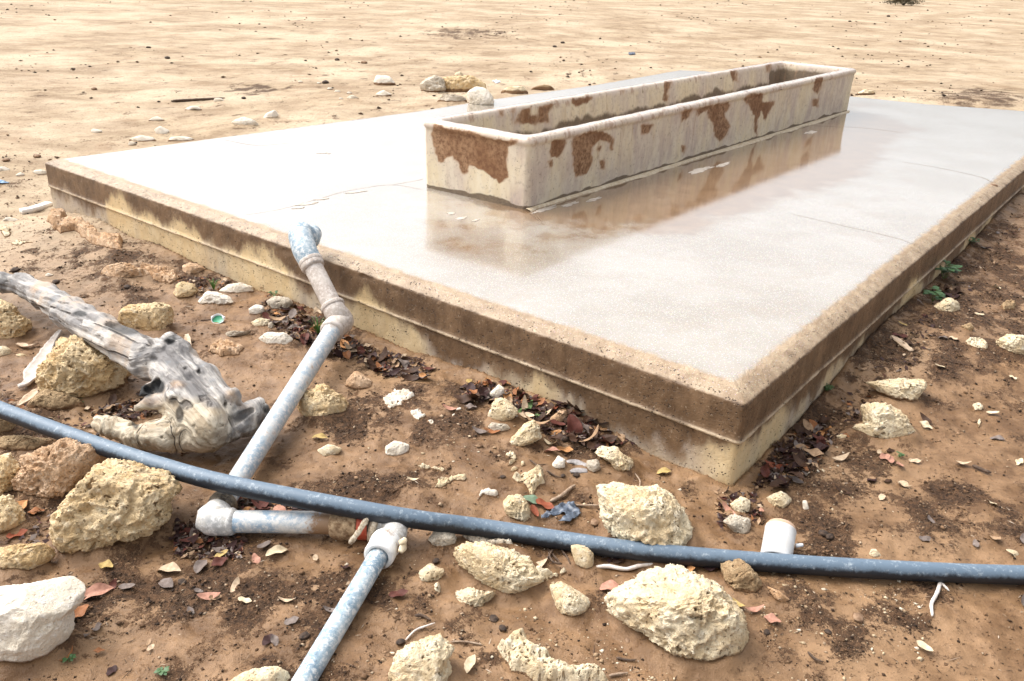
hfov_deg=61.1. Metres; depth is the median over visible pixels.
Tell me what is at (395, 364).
leaf
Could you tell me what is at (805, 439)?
leaf
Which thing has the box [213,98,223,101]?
rock
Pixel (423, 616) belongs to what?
twig
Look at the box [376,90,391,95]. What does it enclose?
rock
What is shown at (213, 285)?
grass tuft
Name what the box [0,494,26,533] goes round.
rock
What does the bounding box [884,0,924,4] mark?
shrub
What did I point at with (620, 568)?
twig
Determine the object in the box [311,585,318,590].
leaf
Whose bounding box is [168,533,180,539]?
leaf
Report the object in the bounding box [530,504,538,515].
leaf
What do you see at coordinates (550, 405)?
leaf
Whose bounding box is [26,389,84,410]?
rock
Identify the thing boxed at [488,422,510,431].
rock
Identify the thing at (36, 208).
white bar
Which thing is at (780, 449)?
leaf
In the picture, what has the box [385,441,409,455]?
rock
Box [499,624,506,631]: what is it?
clod
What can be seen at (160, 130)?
rock
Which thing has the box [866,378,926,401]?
rock
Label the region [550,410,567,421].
leaf
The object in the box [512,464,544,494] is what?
buried stone
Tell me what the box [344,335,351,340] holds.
leaf
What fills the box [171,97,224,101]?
stick
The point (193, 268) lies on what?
rock
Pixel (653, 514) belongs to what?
rock
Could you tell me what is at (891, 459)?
leaf
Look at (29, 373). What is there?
bark flake
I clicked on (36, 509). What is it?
leaf
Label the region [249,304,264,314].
rock
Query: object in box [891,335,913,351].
bark flake
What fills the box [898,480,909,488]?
leaf
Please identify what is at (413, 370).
leaf
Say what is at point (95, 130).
rock
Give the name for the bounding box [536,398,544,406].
leaf
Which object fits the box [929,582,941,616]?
twig
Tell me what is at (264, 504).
leaf
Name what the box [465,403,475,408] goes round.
leaf
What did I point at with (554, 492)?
plant debris
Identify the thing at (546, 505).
leaf
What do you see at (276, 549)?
leaf
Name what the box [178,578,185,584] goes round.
clod
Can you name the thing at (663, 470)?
leaf
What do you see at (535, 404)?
leaf
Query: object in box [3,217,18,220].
rock
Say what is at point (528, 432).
rock
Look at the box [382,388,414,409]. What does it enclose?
buried stone
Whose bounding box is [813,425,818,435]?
leaf
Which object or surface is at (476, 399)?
leaf
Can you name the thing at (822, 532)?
clod
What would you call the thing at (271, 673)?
rock
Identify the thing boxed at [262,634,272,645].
leaf
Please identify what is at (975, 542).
leaf
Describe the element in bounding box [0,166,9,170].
rock
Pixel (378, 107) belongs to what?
sand grit
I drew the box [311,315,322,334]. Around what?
grass tuft
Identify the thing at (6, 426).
rock
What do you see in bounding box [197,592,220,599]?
leaf
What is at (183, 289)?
rock
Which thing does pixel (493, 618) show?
clod
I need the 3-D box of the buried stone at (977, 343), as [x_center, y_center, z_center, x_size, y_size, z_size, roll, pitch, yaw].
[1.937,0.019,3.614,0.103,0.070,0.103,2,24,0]
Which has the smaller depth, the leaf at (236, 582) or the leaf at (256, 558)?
the leaf at (236, 582)
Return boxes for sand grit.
[1,0,1022,228]
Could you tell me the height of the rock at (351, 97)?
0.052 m
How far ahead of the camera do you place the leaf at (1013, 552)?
2.48 m
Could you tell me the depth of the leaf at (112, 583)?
2.27 m
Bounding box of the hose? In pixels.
[0,401,1023,584]
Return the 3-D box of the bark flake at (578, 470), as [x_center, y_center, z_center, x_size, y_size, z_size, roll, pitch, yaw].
[0.211,0.414,2.764,0.059,0.014,0.030,-1,24,-7]
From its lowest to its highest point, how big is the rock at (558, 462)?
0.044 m
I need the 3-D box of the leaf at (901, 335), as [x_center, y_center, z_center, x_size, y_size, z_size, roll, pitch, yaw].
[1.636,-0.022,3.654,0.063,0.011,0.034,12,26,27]
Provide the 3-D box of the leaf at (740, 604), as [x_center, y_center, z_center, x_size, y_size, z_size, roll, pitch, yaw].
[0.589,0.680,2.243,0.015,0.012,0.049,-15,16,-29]
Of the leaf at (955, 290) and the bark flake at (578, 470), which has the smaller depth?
the bark flake at (578, 470)
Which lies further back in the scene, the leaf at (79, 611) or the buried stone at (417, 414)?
the buried stone at (417, 414)
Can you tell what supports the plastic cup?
on the ground
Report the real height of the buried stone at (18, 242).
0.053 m
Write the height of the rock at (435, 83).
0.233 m
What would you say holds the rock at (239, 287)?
on the ground
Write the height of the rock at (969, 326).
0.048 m
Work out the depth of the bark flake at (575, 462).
2.79 m
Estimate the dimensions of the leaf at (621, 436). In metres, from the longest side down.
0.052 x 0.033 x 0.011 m
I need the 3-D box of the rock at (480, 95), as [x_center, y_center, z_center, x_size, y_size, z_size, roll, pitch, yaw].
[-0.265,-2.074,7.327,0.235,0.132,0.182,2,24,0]
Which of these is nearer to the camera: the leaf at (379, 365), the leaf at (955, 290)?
the leaf at (379, 365)
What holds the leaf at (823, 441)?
on the leaf litter
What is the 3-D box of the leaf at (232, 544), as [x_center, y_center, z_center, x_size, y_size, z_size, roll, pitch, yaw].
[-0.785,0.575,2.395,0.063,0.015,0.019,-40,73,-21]
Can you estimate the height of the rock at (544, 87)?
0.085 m
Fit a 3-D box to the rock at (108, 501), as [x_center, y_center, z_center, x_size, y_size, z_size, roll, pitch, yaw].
[-1.122,0.478,2.452,0.364,0.294,0.258,-2,25,-10]
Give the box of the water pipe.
[195,222,407,680]
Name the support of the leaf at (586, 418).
on the leaf litter
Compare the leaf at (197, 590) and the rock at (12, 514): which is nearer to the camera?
the leaf at (197, 590)
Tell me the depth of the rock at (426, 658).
1.97 m
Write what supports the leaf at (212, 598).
on the ground
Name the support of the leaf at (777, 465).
on the leaf litter
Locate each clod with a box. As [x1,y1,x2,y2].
[10,267,19,272]
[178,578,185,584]
[299,631,309,639]
[396,638,404,644]
[432,558,438,563]
[489,614,498,622]
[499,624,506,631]
[591,518,599,525]
[763,629,769,634]
[818,530,828,535]
[824,629,831,634]
[825,533,833,539]
[853,613,863,622]
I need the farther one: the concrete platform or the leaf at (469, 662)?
the concrete platform
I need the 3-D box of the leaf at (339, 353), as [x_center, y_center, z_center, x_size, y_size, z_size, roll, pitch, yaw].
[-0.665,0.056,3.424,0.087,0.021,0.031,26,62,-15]
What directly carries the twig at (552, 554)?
on the ground
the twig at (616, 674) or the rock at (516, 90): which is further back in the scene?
the rock at (516, 90)
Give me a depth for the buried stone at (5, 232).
4.63 m
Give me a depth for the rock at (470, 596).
2.24 m
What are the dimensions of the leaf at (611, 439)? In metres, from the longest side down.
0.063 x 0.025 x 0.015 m
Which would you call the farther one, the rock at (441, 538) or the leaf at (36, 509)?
the leaf at (36, 509)
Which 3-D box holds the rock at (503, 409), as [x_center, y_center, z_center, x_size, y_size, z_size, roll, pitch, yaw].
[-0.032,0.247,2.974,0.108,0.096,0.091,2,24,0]
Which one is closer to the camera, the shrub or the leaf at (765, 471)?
the leaf at (765, 471)
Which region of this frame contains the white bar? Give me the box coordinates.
[19,201,52,214]
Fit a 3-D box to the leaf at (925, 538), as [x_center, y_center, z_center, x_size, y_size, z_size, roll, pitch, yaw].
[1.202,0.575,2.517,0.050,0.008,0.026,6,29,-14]
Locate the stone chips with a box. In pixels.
[335,404,928,680]
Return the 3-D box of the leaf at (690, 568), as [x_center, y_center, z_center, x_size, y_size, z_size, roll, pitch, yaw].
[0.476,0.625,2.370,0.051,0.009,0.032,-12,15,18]
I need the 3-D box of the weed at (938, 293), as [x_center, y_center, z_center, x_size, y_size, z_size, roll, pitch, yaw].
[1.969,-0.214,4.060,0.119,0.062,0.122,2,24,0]
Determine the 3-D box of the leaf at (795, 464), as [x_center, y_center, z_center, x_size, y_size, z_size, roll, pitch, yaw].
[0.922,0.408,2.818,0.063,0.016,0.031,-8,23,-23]
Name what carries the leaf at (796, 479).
on the ground
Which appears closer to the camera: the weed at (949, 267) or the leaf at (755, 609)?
the leaf at (755, 609)
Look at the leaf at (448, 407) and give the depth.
3.00 m
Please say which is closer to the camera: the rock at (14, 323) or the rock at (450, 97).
the rock at (14, 323)
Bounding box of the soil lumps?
[0,136,1023,680]
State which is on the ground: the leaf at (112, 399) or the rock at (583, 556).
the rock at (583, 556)
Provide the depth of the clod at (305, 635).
2.11 m
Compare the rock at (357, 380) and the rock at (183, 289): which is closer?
the rock at (357, 380)
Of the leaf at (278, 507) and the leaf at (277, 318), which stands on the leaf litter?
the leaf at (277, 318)
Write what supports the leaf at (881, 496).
on the ground
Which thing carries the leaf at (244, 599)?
on the ground
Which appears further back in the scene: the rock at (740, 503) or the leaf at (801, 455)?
the leaf at (801, 455)
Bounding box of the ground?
[0,0,1023,680]
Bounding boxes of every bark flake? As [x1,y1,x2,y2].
[16,343,35,346]
[17,329,61,388]
[17,388,38,406]
[184,333,191,346]
[566,459,585,466]
[570,468,586,473]
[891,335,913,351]
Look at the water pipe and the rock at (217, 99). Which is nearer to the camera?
the water pipe
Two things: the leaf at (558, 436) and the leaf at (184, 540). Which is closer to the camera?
the leaf at (184, 540)
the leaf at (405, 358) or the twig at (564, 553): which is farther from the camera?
the leaf at (405, 358)
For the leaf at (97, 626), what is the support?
on the ground
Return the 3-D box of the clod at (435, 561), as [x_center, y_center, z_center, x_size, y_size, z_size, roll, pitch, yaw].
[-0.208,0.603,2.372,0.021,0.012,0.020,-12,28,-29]
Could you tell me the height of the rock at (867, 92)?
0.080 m
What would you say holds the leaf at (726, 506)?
on the ground
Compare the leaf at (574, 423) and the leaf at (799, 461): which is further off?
the leaf at (574, 423)
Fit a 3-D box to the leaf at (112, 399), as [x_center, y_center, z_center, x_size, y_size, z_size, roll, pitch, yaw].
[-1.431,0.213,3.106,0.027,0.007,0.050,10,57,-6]
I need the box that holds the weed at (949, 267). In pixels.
[935,259,962,278]
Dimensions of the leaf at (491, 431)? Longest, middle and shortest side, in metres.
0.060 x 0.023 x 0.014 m
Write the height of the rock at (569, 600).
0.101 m
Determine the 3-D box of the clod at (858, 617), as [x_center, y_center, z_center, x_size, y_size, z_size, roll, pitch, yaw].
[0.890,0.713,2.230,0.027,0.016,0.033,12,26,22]
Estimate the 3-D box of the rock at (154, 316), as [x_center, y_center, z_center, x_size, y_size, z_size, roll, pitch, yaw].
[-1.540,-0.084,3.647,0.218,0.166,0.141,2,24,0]
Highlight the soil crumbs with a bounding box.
[0,151,1023,680]
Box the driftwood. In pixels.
[0,271,269,452]
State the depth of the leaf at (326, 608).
2.19 m
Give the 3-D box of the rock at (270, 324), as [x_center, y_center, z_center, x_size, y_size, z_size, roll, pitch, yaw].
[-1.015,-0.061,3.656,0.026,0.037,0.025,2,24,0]
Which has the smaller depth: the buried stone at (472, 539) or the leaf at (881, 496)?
the buried stone at (472, 539)
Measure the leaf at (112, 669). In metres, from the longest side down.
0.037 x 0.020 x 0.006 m
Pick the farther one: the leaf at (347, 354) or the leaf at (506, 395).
the leaf at (347, 354)
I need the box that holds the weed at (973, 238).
[969,237,979,243]
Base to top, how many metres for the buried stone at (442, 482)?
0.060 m
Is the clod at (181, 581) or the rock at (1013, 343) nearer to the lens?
the clod at (181, 581)
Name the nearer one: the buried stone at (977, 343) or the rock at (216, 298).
the buried stone at (977, 343)
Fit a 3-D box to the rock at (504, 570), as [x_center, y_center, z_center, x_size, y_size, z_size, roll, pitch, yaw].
[-0.031,0.620,2.340,0.264,0.162,0.184,2,24,0]
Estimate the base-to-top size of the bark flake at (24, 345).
0.019 m
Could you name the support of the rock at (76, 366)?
on the ground
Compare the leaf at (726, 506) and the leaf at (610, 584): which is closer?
the leaf at (610, 584)
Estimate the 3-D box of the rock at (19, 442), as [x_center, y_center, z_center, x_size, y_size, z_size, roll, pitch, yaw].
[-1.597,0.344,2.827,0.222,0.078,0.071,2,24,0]
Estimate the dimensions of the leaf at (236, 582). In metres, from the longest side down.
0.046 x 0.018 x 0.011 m
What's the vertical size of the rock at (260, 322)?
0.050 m
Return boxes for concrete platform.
[45,70,1023,486]
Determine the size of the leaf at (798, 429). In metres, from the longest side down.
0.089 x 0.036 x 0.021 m
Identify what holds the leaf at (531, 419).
on the ground
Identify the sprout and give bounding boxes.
[62,654,75,662]
[154,666,168,674]
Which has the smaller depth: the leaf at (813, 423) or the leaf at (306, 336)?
the leaf at (813, 423)
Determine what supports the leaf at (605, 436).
on the leaf litter
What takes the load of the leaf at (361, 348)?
on the leaf litter
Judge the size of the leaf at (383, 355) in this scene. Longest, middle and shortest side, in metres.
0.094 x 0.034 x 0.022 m
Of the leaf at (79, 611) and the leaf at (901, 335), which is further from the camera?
the leaf at (901, 335)
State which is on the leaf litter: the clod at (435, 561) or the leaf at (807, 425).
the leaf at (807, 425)
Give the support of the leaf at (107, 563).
on the ground
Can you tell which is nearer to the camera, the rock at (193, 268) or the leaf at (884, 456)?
the leaf at (884, 456)
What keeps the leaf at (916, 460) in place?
on the ground
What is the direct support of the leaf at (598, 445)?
on the leaf at (590, 445)
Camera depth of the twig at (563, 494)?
2.64 m
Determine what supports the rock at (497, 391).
on the ground
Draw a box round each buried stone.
[0,226,10,237]
[11,240,32,245]
[47,208,66,224]
[52,216,122,250]
[140,262,179,283]
[208,337,243,356]
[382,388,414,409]
[410,408,425,420]
[420,463,466,487]
[433,582,440,593]
[461,535,517,545]
[477,488,498,503]
[496,628,607,680]
[505,451,516,459]
[507,459,524,470]
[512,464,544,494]
[536,565,565,580]
[965,337,987,349]
[972,403,983,411]
[1001,299,1015,309]
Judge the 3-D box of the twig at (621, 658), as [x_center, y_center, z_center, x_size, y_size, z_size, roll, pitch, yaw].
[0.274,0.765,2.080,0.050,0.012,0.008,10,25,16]
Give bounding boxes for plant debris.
[0,134,1023,680]
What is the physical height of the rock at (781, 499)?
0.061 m
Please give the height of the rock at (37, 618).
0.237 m
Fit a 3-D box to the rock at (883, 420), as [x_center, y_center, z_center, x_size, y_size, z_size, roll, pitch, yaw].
[1.299,0.295,3.044,0.238,0.165,0.150,2,24,0]
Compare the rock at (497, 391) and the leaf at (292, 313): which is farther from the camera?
the leaf at (292, 313)
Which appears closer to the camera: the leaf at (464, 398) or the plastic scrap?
the plastic scrap
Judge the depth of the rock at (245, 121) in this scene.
6.95 m
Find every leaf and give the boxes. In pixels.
[6,529,27,537]
[17,500,27,508]
[27,507,44,513]
[74,604,88,616]
[84,583,113,599]
[92,622,101,630]
[93,647,104,652]
[98,559,112,567]
[106,665,116,675]
[108,393,116,404]
[109,578,116,590]
[118,583,134,588]
[147,644,154,650]
[158,562,180,571]
[158,577,172,587]
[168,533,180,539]
[173,534,198,547]
[179,534,196,541]
[181,528,190,535]
[187,606,193,614]
[193,560,206,572]
[194,588,202,591]
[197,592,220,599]
[199,537,213,547]
[209,594,221,599]
[211,556,227,565]
[212,547,225,552]
[214,549,227,556]
[225,540,236,551]
[230,577,239,591]
[238,596,251,602]
[251,499,270,509]
[252,553,260,563]
[257,540,270,547]
[259,501,268,506]
[262,312,270,319]
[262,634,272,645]
[266,545,287,555]
[269,316,285,320]
[271,635,278,645]
[273,505,285,509]
[278,596,295,601]
[284,616,298,624]
[288,308,296,318]
[292,327,303,333]
[300,333,309,344]
[302,315,310,321]
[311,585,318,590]
[312,433,327,437]
[313,307,321,312]
[323,605,334,611]
[334,349,342,357]
[340,339,348,347]
[343,350,350,358]
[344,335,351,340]
[344,342,360,351]
[356,358,374,363]
[357,346,364,353]
[366,359,381,371]
[375,346,387,361]
[376,362,387,370]
[382,368,400,376]
[389,589,407,597]
[391,358,398,367]
[398,358,409,366]
[399,366,420,372]
[400,374,418,380]
[401,356,410,360]
[419,372,426,378]
[442,403,458,409]
[454,394,470,402]
[464,654,475,672]
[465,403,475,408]
[466,382,475,392]
[467,392,478,401]
[470,392,479,397]
[472,426,488,433]
[477,386,488,395]
[483,426,499,433]
[503,392,511,397]
[513,387,518,396]
[518,399,532,412]
[519,412,534,417]
[522,395,527,408]
[523,495,537,503]
[525,415,549,423]
[527,402,540,408]
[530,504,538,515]
[531,397,547,405]
[533,412,545,420]
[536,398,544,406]
[536,498,554,508]
[536,558,547,566]
[544,446,559,451]
[547,402,553,411]
[548,433,560,439]
[549,430,561,434]
[550,419,565,425]
[551,399,568,407]
[556,446,572,451]
[563,417,584,429]
[567,414,582,434]
[568,433,576,441]
[574,405,581,414]
[579,424,598,441]
[581,421,588,432]
[583,415,590,421]
[587,441,603,449]
[588,433,614,440]
[589,429,597,439]
[594,443,605,449]
[599,580,618,589]
[602,435,617,443]
[615,431,624,441]
[657,467,670,473]
[687,566,694,571]
[703,567,717,570]
[722,501,735,513]
[730,492,737,498]
[732,598,745,606]
[745,604,763,611]
[760,466,770,477]
[764,459,787,468]
[764,613,780,622]
[769,479,788,488]
[772,442,786,447]
[777,447,787,451]
[787,448,799,452]
[787,462,799,469]
[787,471,805,480]
[788,475,803,482]
[792,444,807,455]
[793,453,809,466]
[794,424,810,433]
[797,451,805,459]
[798,437,812,445]
[803,419,812,430]
[804,448,823,456]
[809,419,817,428]
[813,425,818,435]
[816,436,825,443]
[816,442,828,449]
[818,416,831,422]
[832,452,849,460]
[835,485,852,493]
[878,494,885,499]
[880,453,889,459]
[888,456,894,462]
[892,333,907,337]
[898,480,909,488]
[909,458,920,462]
[917,640,932,650]
[919,536,932,541]
[920,412,931,422]
[920,421,931,428]
[951,288,960,293]
[973,539,978,546]
[990,435,1004,439]
[990,536,1000,539]
[1006,549,1018,556]
[1015,458,1022,464]
[1020,533,1023,542]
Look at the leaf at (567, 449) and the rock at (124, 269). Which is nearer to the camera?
the leaf at (567, 449)
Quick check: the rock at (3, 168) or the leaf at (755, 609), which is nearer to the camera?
the leaf at (755, 609)
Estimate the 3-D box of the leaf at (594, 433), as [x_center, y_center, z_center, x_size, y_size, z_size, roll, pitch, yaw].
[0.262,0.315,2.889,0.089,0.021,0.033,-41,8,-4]
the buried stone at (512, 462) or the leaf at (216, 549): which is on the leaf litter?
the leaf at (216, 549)
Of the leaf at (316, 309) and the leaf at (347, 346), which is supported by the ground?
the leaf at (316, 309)
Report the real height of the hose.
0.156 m
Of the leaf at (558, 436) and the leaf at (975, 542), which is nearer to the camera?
the leaf at (975, 542)
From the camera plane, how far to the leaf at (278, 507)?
2.54 m
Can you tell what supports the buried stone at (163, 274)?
on the ground
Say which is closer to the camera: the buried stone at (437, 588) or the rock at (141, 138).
the buried stone at (437, 588)
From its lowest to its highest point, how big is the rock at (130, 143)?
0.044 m
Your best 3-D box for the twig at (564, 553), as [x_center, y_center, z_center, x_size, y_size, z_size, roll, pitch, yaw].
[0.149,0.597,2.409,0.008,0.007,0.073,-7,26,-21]
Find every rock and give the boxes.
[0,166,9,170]
[0,299,32,338]
[0,346,11,356]
[0,419,15,431]
[0,435,56,450]
[0,452,19,494]
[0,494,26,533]
[0,542,55,570]
[0,576,85,662]
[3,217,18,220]
[11,437,107,498]
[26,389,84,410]
[32,170,46,174]
[35,335,131,397]
[48,458,182,554]
[91,129,101,132]
[100,262,149,277]
[118,302,173,330]
[128,141,136,145]
[129,135,155,141]
[148,116,164,120]
[154,126,168,133]
[168,136,193,140]
[173,281,197,297]
[182,262,205,273]
[185,106,201,109]
[197,291,234,305]
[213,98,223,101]
[219,282,253,292]
[226,331,250,336]
[228,666,290,680]
[231,117,258,124]
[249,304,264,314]
[251,318,269,325]
[258,332,293,344]
[264,110,278,117]
[266,296,292,309]
[268,322,273,327]
[297,383,348,416]
[317,444,341,456]
[345,371,372,389]
[347,95,358,98]
[373,75,395,84]
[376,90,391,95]
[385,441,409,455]
[388,633,454,680]
[418,563,443,581]
[419,75,445,92]
[428,531,456,545]
[437,94,466,101]
[443,75,485,91]
[453,541,545,593]
[455,587,495,606]
[467,86,493,104]
[488,398,517,421]
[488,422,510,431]
[490,384,504,397]
[501,86,527,93]
[503,494,530,521]
[510,420,541,445]
[531,84,553,89]
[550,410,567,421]
[550,581,589,615]
[552,456,564,468]
[571,544,593,568]
[586,459,600,472]
[594,446,633,470]
[596,481,694,545]
[604,563,749,660]
[721,558,762,592]
[723,514,750,533]
[730,496,750,512]
[766,491,791,507]
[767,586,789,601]
[802,500,808,508]
[836,434,846,437]
[852,402,915,438]
[857,90,875,94]
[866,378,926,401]
[869,549,880,556]
[934,298,959,311]
[961,323,973,330]
[996,334,1023,353]
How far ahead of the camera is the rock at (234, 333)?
3.58 m
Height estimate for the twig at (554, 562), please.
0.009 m
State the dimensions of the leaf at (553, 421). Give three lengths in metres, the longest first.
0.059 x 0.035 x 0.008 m
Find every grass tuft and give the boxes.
[208,278,216,288]
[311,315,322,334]
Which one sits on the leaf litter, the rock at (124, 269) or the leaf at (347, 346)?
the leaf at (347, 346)
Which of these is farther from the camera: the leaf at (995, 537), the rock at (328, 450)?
the rock at (328, 450)
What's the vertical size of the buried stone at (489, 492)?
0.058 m
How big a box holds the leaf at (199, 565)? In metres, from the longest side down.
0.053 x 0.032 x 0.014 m
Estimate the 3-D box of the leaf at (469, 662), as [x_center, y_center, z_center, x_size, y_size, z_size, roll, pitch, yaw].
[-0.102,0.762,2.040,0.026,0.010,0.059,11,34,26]
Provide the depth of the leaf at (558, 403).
3.06 m
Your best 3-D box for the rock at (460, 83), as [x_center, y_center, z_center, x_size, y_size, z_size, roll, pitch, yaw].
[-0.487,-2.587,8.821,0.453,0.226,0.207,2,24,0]
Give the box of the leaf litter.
[0,213,1023,568]
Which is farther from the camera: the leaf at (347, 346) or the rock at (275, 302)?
the rock at (275, 302)
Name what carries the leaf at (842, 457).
on the ground
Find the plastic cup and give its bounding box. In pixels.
[761,518,802,553]
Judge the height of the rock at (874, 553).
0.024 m
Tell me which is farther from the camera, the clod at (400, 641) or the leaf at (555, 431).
the leaf at (555, 431)
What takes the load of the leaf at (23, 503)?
on the ground
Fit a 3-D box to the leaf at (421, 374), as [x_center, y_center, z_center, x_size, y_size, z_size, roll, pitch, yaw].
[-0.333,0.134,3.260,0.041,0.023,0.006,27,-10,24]
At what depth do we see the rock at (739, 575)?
2.29 m
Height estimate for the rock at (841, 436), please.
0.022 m
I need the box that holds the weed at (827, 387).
[824,383,833,389]
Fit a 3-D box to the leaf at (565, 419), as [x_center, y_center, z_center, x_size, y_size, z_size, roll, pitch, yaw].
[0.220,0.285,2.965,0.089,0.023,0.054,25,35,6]
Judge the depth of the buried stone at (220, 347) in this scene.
3.44 m
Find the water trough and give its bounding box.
[423,61,855,211]
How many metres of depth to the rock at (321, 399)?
3.00 m
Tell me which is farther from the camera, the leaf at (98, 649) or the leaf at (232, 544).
the leaf at (232, 544)
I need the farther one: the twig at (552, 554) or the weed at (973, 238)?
the weed at (973, 238)
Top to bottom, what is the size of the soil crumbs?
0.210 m
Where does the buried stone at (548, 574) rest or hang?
on the ground
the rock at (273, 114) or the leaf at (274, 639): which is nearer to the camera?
the leaf at (274, 639)
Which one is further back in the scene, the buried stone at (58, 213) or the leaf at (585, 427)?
the buried stone at (58, 213)
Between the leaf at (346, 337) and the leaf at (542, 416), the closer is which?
the leaf at (542, 416)
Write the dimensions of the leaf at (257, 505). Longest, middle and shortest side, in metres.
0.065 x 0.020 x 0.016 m
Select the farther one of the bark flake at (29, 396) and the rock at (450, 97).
the rock at (450, 97)
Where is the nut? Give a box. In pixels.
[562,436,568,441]
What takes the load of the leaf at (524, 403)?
on the leaf litter
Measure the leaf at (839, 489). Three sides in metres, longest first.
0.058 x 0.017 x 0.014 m
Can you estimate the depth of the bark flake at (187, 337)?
3.52 m
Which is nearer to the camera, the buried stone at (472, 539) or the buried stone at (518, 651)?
the buried stone at (518, 651)
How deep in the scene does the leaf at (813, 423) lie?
3.08 m
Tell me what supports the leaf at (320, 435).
on the ground
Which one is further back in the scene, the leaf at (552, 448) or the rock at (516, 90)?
the rock at (516, 90)
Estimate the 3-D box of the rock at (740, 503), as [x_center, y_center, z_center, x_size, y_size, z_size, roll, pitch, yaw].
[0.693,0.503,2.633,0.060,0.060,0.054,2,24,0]
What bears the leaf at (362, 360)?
on the leaf litter
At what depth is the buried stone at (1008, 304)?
4.07 m
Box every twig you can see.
[405,622,434,639]
[414,614,430,620]
[451,640,481,644]
[546,547,560,562]
[548,552,561,564]
[550,484,575,501]
[561,550,570,563]
[564,502,598,506]
[596,563,652,570]
[609,672,627,676]
[616,657,636,660]
[807,651,822,661]
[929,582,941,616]
[972,464,991,473]
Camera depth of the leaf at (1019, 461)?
2.92 m
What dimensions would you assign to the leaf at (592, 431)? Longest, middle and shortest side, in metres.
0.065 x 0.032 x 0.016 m
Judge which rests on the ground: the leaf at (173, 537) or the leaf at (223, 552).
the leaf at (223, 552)
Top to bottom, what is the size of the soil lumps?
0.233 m
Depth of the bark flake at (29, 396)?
3.10 m
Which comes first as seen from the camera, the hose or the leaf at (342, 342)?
the hose
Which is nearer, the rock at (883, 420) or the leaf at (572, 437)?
the leaf at (572, 437)
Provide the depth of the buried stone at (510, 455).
2.77 m
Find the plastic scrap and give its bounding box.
[541,501,580,520]
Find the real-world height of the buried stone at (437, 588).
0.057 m
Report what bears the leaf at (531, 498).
on the leaf at (546, 505)
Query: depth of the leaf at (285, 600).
2.21 m
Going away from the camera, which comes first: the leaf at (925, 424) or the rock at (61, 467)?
the rock at (61, 467)
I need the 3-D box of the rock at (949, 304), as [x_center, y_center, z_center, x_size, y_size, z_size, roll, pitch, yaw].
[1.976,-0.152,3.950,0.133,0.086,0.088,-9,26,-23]
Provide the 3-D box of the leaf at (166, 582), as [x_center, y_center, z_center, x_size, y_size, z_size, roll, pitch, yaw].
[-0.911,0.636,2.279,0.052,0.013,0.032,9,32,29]
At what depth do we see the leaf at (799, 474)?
2.75 m
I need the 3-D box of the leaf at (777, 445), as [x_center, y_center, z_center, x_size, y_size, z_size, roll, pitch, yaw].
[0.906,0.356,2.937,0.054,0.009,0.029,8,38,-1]
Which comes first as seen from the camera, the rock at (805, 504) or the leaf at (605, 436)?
the rock at (805, 504)
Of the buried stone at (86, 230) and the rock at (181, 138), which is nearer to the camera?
the buried stone at (86, 230)
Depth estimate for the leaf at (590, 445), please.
2.87 m
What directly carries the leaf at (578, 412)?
on the leaf
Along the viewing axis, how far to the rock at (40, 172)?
5.75 m
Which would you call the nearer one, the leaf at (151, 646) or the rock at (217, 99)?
the leaf at (151, 646)
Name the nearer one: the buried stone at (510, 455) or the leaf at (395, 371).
the buried stone at (510, 455)
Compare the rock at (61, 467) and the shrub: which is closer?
the rock at (61, 467)
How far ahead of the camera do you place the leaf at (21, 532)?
2.42 m
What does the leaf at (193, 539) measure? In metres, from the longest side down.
0.080 x 0.025 x 0.019 m
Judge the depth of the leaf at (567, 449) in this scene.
2.84 m
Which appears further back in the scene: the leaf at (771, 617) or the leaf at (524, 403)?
the leaf at (524, 403)
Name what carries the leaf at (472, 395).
on the leaf litter
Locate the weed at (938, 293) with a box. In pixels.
[923,286,945,300]
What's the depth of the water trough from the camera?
5.18 m
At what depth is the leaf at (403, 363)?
3.37 m
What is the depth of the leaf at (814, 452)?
2.89 m
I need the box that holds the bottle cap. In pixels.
[211,314,224,323]
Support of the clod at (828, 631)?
on the ground
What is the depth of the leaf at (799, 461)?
2.82 m
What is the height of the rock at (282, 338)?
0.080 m
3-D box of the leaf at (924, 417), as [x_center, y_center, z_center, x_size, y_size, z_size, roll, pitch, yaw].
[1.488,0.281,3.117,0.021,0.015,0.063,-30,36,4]
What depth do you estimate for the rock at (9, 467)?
2.59 m
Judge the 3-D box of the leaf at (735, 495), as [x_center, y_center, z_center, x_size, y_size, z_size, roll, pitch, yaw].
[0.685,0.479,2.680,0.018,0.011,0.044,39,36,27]
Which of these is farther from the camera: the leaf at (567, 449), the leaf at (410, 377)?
the leaf at (410, 377)
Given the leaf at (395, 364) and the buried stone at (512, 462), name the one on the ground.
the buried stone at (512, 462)
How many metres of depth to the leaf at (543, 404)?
3.08 m
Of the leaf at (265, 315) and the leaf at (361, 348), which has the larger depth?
the leaf at (265, 315)
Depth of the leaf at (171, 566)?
2.33 m
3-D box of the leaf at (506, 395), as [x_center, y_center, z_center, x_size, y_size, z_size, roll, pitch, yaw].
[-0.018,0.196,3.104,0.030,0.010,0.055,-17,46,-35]
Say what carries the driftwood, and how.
on the ground
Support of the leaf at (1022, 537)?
on the ground
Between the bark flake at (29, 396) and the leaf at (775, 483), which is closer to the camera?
the leaf at (775, 483)
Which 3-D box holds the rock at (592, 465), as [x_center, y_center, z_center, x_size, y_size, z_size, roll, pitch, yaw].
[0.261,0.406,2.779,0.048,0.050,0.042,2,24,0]
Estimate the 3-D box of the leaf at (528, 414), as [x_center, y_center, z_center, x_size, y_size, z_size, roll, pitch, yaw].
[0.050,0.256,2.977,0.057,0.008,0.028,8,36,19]
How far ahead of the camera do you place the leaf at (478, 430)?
2.88 m
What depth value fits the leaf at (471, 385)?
3.14 m

